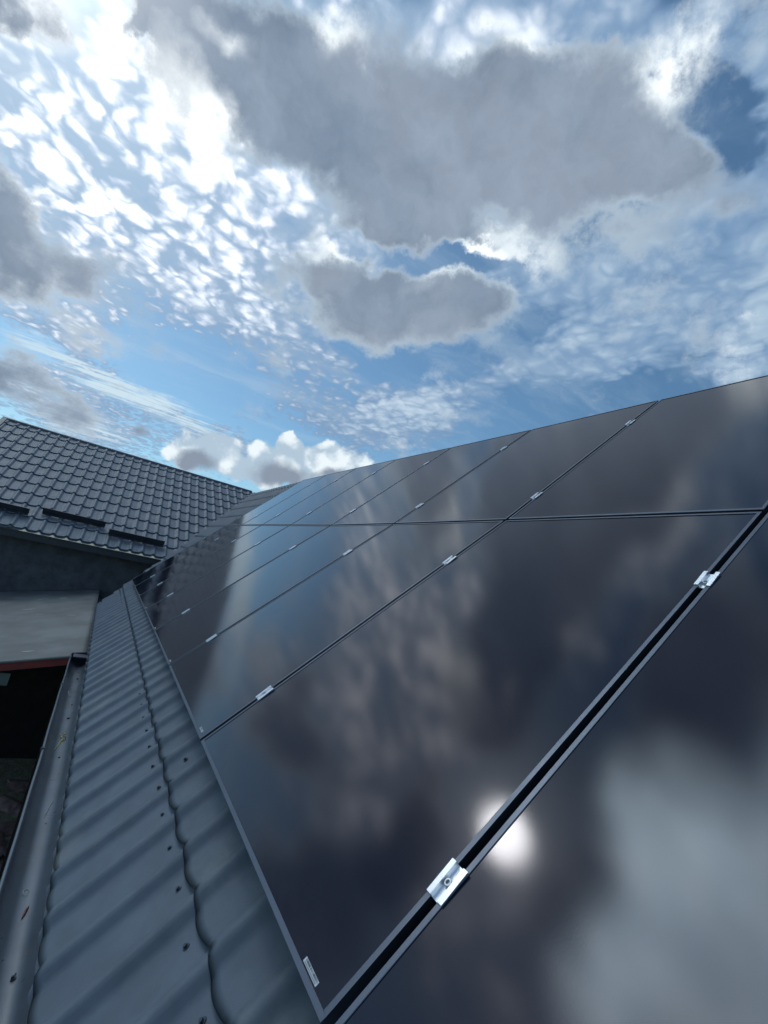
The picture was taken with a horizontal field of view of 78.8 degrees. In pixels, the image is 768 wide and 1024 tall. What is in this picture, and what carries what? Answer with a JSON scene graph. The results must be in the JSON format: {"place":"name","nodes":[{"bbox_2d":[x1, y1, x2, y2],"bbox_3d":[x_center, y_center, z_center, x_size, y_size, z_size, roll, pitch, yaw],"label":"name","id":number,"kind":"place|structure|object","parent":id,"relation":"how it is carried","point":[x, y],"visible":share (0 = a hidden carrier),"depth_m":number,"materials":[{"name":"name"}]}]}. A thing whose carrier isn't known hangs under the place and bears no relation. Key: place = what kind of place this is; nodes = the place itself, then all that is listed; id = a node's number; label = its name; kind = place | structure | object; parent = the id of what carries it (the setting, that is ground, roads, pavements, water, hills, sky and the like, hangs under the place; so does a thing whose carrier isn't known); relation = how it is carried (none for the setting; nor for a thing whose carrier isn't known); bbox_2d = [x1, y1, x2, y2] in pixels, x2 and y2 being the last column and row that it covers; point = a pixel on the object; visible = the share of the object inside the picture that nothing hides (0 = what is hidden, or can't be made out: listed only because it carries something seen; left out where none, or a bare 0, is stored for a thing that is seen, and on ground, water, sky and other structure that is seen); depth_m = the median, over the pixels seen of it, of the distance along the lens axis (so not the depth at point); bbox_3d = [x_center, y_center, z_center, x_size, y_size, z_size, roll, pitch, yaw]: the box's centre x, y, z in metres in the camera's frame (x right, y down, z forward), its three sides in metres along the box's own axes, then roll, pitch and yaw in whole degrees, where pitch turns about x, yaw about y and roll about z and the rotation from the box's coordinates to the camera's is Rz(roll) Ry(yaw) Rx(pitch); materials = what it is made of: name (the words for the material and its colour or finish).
{"place":"outdoors","nodes":[
{"label":"outdoors","id":0,"kind":"place"},
{"bbox_2d":[0,821,15,834],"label":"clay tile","id":1,"kind":"object","parent":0,"point":[6,828],"visible":0.42,"depth_m":5.53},
{"bbox_2d":[0,794,21,815],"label":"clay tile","id":2,"kind":"object","parent":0,"point":[10,805],"visible":0.66,"depth_m":5.97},
{"bbox_2d":[6,780,28,791],"bbox_3d":[-5.006,3.807,6.541,0.456,0.105,0.210,22,-12,-33],"label":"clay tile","id":3,"kind":"object","parent":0,"point":[17,785],"visible":0.57,"depth_m":6.44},
{"bbox_2d":[0,529,161,861],"bbox_3d":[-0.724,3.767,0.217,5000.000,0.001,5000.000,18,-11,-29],"label":"ground","id":4,"kind":"structure","parent":0,"point":[16,769],"depth_m":6.85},
{"bbox_2d":[0,589,99,879],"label":"lean to","id":5,"kind":"object","parent":4,"relation":"on","point":[44,634],"visible":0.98,"depth_m":7.21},
{"bbox_2d":[0,416,319,1023],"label":"house","id":6,"kind":"structure","parent":4,"relation":"on","point":[129,865],"depth_m":1.82,"materials":[{"name":"metal"}]},
{"bbox_2d":[10,973,16,981],"bbox_3d":[-1.145,1.436,1.446,0.015,0.014,0.027,18,-11,-29],"label":"loose screw","id":7,"kind":"object","parent":6,"relation":"on","point":[13,977],"visible":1,"depth_m":1.44,"materials":[{"name":"black metal"}]},
{"bbox_2d":[0,0,767,492],"label":"sky","id":8,"kind":"structure","parent":0,"point":[255,246],"materials":[{"name":"blue"}]},
{"bbox_3d":[-1.603,0.832,3.817,0.123,0.124,9.308,18,-11,-29],"label":"mounting rail","id":9,"kind":"object","parent":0,"visible":0},
{"bbox_2d":[132,525,240,586],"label":"solar panel","id":10,"kind":"object","parent":9,"relation":"attached to","point":[179,556],"visible":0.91,"depth_m":7.53,"materials":[{"name":"black glass"}]},
{"bbox_2d":[135,525,260,595],"bbox_3d":[-2.626,0.634,6.580,1.247,1.246,1.136,18,-11,-29],"label":"solar panel","id":11,"kind":"object","parent":9,"relation":"attached to","point":[190,560],"visible":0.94,"depth_m":6.53,"materials":[{"name":"black glass"}]},
{"bbox_2d":[206,634,217,641],"bbox_3d":[-1.038,0.764,2.822,0.068,0.014,0.042,-33,14,-27],"label":"panel clamp","id":12,"kind":"object","parent":9,"relation":"attached to","point":[211,638],"visible":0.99,"depth_m":2.82,"materials":[{"name":"metal"}]},
{"bbox_2d":[139,525,288,609],"bbox_3d":[-2.039,0.598,5.588,1.258,1.237,1.136,18,-11,-29],"label":"solar panel","id":13,"kind":"object","parent":9,"relation":"attached to","point":[196,571],"visible":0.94,"depth_m":5.52,"materials":[{"name":"black glass"}]},
{"bbox_2d":[145,525,329,630],"bbox_3d":[-1.454,0.565,4.594,1.272,1.225,1.136,18,-11,-29],"label":"solar panel","id":14,"kind":"object","parent":9,"relation":"attached to","point":[164,611],"visible":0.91,"depth_m":4.50,"materials":[{"name":"black glass"}]},
{"bbox_2d":[256,685,273,699],"bbox_3d":[-0.462,0.709,1.823,0.068,0.014,0.042,-33,15,-27],"label":"panel clamp","id":15,"kind":"object","parent":9,"relation":"attached to","point":[265,692],"visible":0.98,"depth_m":1.82,"materials":[{"name":"metal"}]},
{"bbox_2d":[154,524,391,665],"bbox_3d":[-0.874,0.527,3.596,1.285,1.214,1.136,18,-11,-29],"label":"solar panel","id":16,"kind":"object","parent":9,"relation":"attached to","point":[189,631],"visible":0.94,"depth_m":3.47,"materials":[{"name":"black glass"}]},
{"bbox_2d":[169,521,503,740],"bbox_3d":[-0.295,0.478,2.599,1.299,1.208,1.136,18,-11,-29],"label":"solar panel","id":17,"kind":"object","parent":9,"relation":"attached to","point":[225,676],"visible":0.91,"depth_m":2.42,"materials":[{"name":"black glass"}]},
{"bbox_2d":[427,858,468,906],"bbox_3d":[0.114,0.654,0.824,0.068,0.014,0.042,-33,14,-27],"label":"panel clamp","id":18,"kind":"object","parent":9,"relation":"attached to","point":[446,882],"visible":1,"depth_m":0.82,"materials":[{"name":"metal"}]},
{"bbox_2d":[201,511,763,1023],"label":"solar panel","id":19,"kind":"object","parent":9,"relation":"attached to","point":[377,771],"visible":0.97,"depth_m":1.26,"materials":[{"name":"black glass"}]},
{"bbox_2d":[335,513,767,1023],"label":"solar panel","id":20,"kind":"object","parent":9,"relation":"attached to","point":[617,869],"visible":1,"depth_m":0.74,"materials":[{"name":"glass"}]},
{"bbox_3d":[-0.822,0.352,4.294,0.089,0.090,9.308,18,-11,-29],"label":"mounting rail","id":21,"kind":"object","parent":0,"visible":0},
{"bbox_2d":[442,556,456,564],"bbox_3d":[0.324,0.239,2.303,0.068,0.014,0.042,-33,14,-27],"label":"panel clamp","id":22,"kind":"object","parent":21,"relation":"attached to","point":[449,559],"visible":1,"depth_m":2.30,"materials":[{"name":"metal"}]},
{"bbox_2d":[693,571,720,588],"bbox_3d":[0.903,0.190,1.305,0.068,0.014,0.042,-33,14,-27],"label":"panel clamp","id":23,"kind":"object","parent":21,"relation":"attached to","point":[704,579],"visible":1,"depth_m":1.30,"materials":[{"name":"metal"}]},
{"bbox_3d":[-0.289,0.018,4.620,0.074,0.074,9.308,18,-11,-29],"label":"mounting rail","id":24,"kind":"object","parent":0,"visible":0},
{"bbox_2d":[226,475,324,525],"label":"solar panel","id":25,"kind":"object","parent":24,"relation":"attached to","point":[272,502],"visible":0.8,"depth_m":8.32,"materials":[{"name":"black glass"}]},
{"bbox_2d":[242,468,355,524],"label":"solar panel","id":26,"kind":"object","parent":24,"relation":"attached to","point":[292,500],"visible":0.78,"depth_m":7.31,"materials":[{"name":"black glass"}]},
{"bbox_2d":[263,459,395,524],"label":"solar panel","id":27,"kind":"object","parent":24,"relation":"attached to","point":[304,507],"visible":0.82,"depth_m":6.31,"materials":[{"name":"black glass"}]},
{"bbox_2d":[291,448,449,524],"bbox_3d":[-0.159,-0.279,5.386,1.232,1.255,1.136,18,-11,-29],"label":"solar panel","id":28,"kind":"object","parent":24,"relation":"attached to","point":[346,502],"visible":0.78,"depth_m":5.30,"materials":[{"name":"black glass"}]},
{"bbox_2d":[332,430,530,524],"bbox_3d":[0.430,-0.308,4.394,1.234,1.242,1.136,18,-11,-29],"label":"solar panel","id":29,"kind":"object","parent":24,"relation":"attached to","point":[399,500],"visible":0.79,"depth_m":4.29,"materials":[{"name":"black glass"}]},
{"bbox_2d":[395,400,657,523],"bbox_3d":[1.013,-0.342,3.399,1.244,1.232,1.136,18,-11,-29],"label":"solar panel","id":30,"kind":"object","parent":24,"relation":"attached to","point":[508,482],"visible":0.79,"depth_m":3.26,"materials":[{"name":"black glass"}]},
{"bbox_2d":[530,492,542,499],"bbox_3d":[0.860,-0.090,2.630,0.068,0.014,0.042,-33,14,-27],"label":"panel clamp","id":31,"kind":"object","parent":24,"relation":"attached to","point":[537,494],"visible":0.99,"depth_m":2.63,"materials":[{"name":"metal"}]},
{"bbox_2d":[509,375,767,519],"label":"solar panel","id":32,"kind":"object","parent":24,"relation":"attached to","point":[702,451],"visible":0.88,"depth_m":2.27,"materials":[{"name":"black glass"}]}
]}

